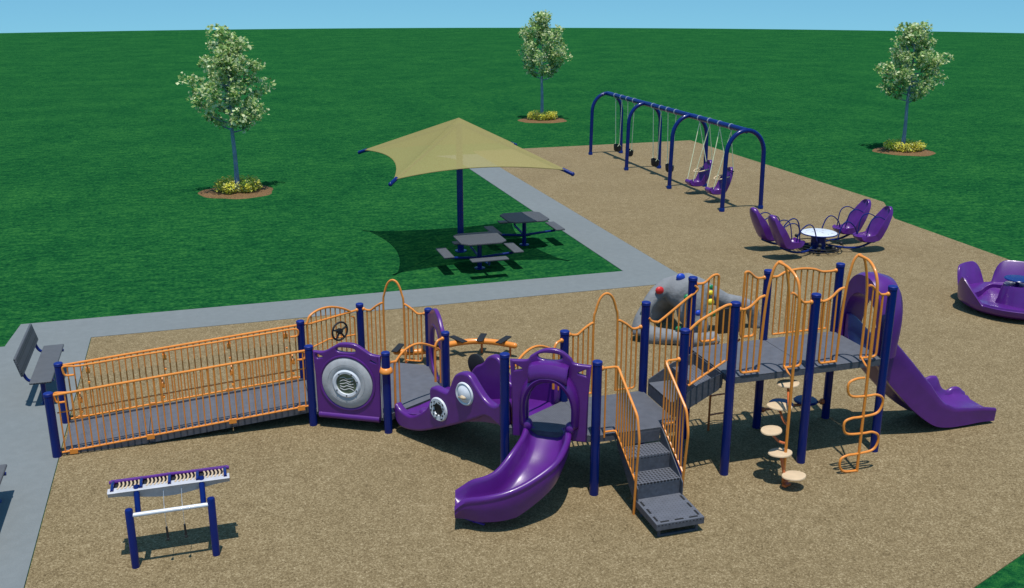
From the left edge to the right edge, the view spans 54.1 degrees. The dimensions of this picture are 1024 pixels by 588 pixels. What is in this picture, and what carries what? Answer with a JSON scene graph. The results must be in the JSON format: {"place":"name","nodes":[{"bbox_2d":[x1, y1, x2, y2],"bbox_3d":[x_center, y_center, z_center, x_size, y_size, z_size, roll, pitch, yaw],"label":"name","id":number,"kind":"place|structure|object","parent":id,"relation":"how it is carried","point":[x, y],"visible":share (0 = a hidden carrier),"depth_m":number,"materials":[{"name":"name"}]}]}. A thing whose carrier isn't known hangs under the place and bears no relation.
{"place":"outdoors","nodes":[
{"label":"outdoors","id":0,"kind":"place"},
{"bbox_2d":[0,167,677,587],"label":"path","id":1,"kind":"structure","parent":0,"point":[28,459],"depth_m":20.44,"materials":[{"name":"concrete"}]},
{"bbox_2d":[0,464,6,502],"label":"park bench","id":2,"kind":"object","parent":1,"relation":"on","point":[3,467],"visible":1,"depth_m":13.36,"materials":[{"name":"grey metal"}]},
{"bbox_2d":[13,323,63,404],"bbox_3d":[-8.026,1.189,17.107,0.545,0.901,1.840,-5,18,-16],"label":"park bench","id":3,"kind":"object","parent":1,"relation":"on","point":[44,371],"visible":0.86,"depth_m":16.88,"materials":[{"name":"grey metal"}]},
{"bbox_2d":[391,333,516,362],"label":"balance beam","id":4,"kind":"structure","parent":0,"point":[481,339],"depth_m":18.61,"materials":[{"name":"orange metal"}]},
{"bbox_2d":[0,28,1023,587],"bbox_3d":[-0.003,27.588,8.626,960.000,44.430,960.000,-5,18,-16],"label":"lawn","id":5,"kind":"structure","parent":0,"point":[116,154],"depth_m":43.93,"materials":[{"name":"green plant"}]},
{"bbox_2d":[198,184,272,198],"bbox_3d":[-9.148,-3.429,33.239,2.436,0.090,2.445,-5,18,-16],"label":"mulch bed","id":6,"kind":"object","parent":5,"relation":"on","point":[259,192],"visible":0.66,"depth_m":32.68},
{"bbox_2d":[176,23,275,188],"bbox_3d":[-9.261,-5.970,32.461,2.493,5.406,2.994,5,18,14],"label":"young tree","id":7,"kind":"object","parent":6,"relation":"on","point":[229,62],"visible":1,"depth_m":31.88,"materials":[{"name":"green plant"}]},
{"bbox_2d":[213,175,261,193],"bbox_3d":[-9.082,-3.629,33.213,1.632,0.504,1.662,-5,18,-16],"label":"flower ring","id":8,"kind":"object","parent":6,"relation":"on","point":[247,184],"visible":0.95,"depth_m":32.87,"materials":[{"name":"yellow plant"}]},
{"bbox_2d":[358,118,574,252],"bbox_3d":[-1.330,-2.793,25.625,4.514,3.420,4.759,-5,18,-16],"label":"shade umbrella","id":9,"kind":"object","parent":5,"relation":"on","point":[458,145],"visible":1,"depth_m":24.32,"materials":[{"name":"beige fabric"}]},
{"bbox_2d":[436,231,523,269],"bbox_3d":[-0.785,-0.992,24.312,1.970,0.765,1.970,-5,18,-16],"label":"picnic table","id":10,"kind":"object","parent":5,"relation":"on","point":[477,239],"visible":1,"depth_m":24.20,"materials":[{"name":"grey metal"}]},
{"bbox_2d":[484,211,564,245],"bbox_3d":[0.261,-1.730,26.671,1.970,0.765,1.545,-5,18,-16],"label":"picnic table","id":11,"kind":"object","parent":5,"relation":"on","point":[523,218],"visible":0.9,"depth_m":26.44,"materials":[{"name":"grey metal"}]},
{"bbox_2d":[518,117,565,122],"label":"mulch bed","id":12,"kind":"object","parent":5,"relation":"on","point":[531,120],"visible":0.66,"depth_m":49.72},
{"bbox_2d":[527,109,558,120],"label":"flower ring","id":13,"kind":"object","parent":12,"relation":"on","point":[546,115],"visible":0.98,"depth_m":49.91,"materials":[{"name":"yellow plant"}]},
{"bbox_2d":[516,10,572,116],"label":"young tree","id":14,"kind":"object","parent":12,"relation":"on","point":[542,19],"visible":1,"depth_m":49.13,"materials":[{"name":"green plant"}]},
{"bbox_2d":[872,147,935,155],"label":"mulch bed","id":15,"kind":"object","parent":5,"relation":"on","point":[924,152],"visible":0.63,"depth_m":40.56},
{"bbox_2d":[883,137,926,151],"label":"flower ring","id":16,"kind":"object","parent":15,"relation":"on","point":[891,144],"visible":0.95,"depth_m":40.76,"materials":[{"name":"yellow plant"}]},
{"bbox_2d":[873,20,954,148],"bbox_3d":[16.076,-8.406,40.579,2.814,5.212,2.688,-5,18,-16],"label":"young tree","id":17,"kind":"object","parent":15,"relation":"on","point":[904,74],"visible":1,"depth_m":39.90,"materials":[{"name":"green plant"}]},
{"bbox_2d":[0,0,1023,32],"label":"sky","id":18,"kind":"structure","parent":0,"point":[16,16],"materials":[{"name":"blue"}]},
{"bbox_2d":[25,140,1023,587],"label":"play surface","id":19,"kind":"object","parent":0,"point":[915,500],"visible":0.7,"depth_m":14.47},
{"bbox_2d":[107,465,229,568],"bbox_3d":[-4.108,2.681,12.169,1.391,1.000,0.571,-5,18,-16],"label":"music station","id":20,"kind":"object","parent":19,"relation":"on","point":[168,483],"visible":1,"depth_m":11.99,"materials":[{"name":"blue metal"}]},
{"bbox_2d":[43,253,996,536],"bbox_3d":[0.126,0.833,14.578,14.598,3.107,5.099,2,18,8],"label":"play structure","id":21,"kind":"object","parent":19,"relation":"on","point":[547,411],"visible":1,"depth_m":14.59,"materials":[{"name":"purple plastic"}]},
{"bbox_2d":[588,91,765,211],"bbox_3d":[5.384,-5.296,35.144,1.490,2.520,11.006,-5,18,-16],"label":"swing frame","id":22,"kind":"object","parent":19,"relation":"on","point":[703,120],"visible":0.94,"depth_m":33.44,"materials":[{"name":"blue metal"}]},
{"bbox_2d":[614,100,621,151],"bbox_3d":[4.127,-6.539,39.013,0.314,1.981,0.565,-17,24,-43],"label":"bucket swing","id":23,"kind":"object","parent":22,"relation":"hanging from","point":[617,147],"visible":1,"depth_m":39.12,"materials":[{"name":"black rubber"}]},
{"bbox_2d":[625,105,634,156],"bbox_3d":[4.473,-6.205,37.945,0.314,1.981,0.560,-17,24,-43],"label":"bucket swing","id":24,"kind":"object","parent":22,"relation":"hanging from","point":[630,152],"visible":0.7,"depth_m":38.01,"materials":[{"name":"black rubber"}]},
{"bbox_2d":[651,110,660,166],"bbox_3d":[5.151,-5.552,35.855,0.312,1.981,0.596,3,18,9],"label":"bucket swing","id":25,"kind":"object","parent":22,"relation":"hanging from","point":[654,162],"visible":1,"depth_m":35.95,"materials":[{"name":"black rubber"}]},
{"bbox_2d":[665,118,675,171],"bbox_3d":[5.502,-5.213,34.771,0.313,1.981,0.576,3,18,10],"label":"bucket swing","id":26,"kind":"object","parent":22,"relation":"hanging from","point":[666,166],"visible":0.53,"depth_m":34.97,"materials":[{"name":"black rubber"}]},
{"bbox_2d":[685,123,712,186],"bbox_3d":[6.113,-4.507,32.581,0.858,2.026,0.710,-5,18,-16],"label":"chair swing","id":27,"kind":"object","parent":22,"relation":"hanging from","point":[702,176],"visible":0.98,"depth_m":32.66,"materials":[{"name":"purple plastic"}]},
{"bbox_2d":[705,129,733,194],"bbox_3d":[6.517,-4.117,31.333,0.858,2.026,0.741,-5,18,-16],"label":"chair swing","id":28,"kind":"object","parent":22,"relation":"hanging from","point":[715,190],"visible":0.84,"depth_m":31.40,"materials":[{"name":"purple plastic"}]},
{"bbox_2d":[632,273,760,346],"bbox_3d":[3.669,0.236,19.716,2.317,1.369,1.912,6,18,19],"label":"climbing rock","id":29,"kind":"object","parent":19,"relation":"on","point":[664,296],"visible":0.59,"depth_m":19.46,"materials":[{"name":"grey plastic"}]},
{"bbox_2d":[750,199,892,253],"bbox_3d":[7.927,-1.680,25.858,3.549,1.157,1.396,-5,18,-16],"label":"seat spinner","id":30,"kind":"object","parent":19,"relation":"on","point":[852,224],"visible":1,"depth_m":25.74,"materials":[{"name":"purple plastic"}]},
{"bbox_2d":[957,260,1023,319],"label":"merry go round","id":31,"kind":"object","parent":19,"relation":"on","point":[1000,293],"visible":1,"depth_m":21.27,"materials":[{"name":"purple plastic"}]}
]}

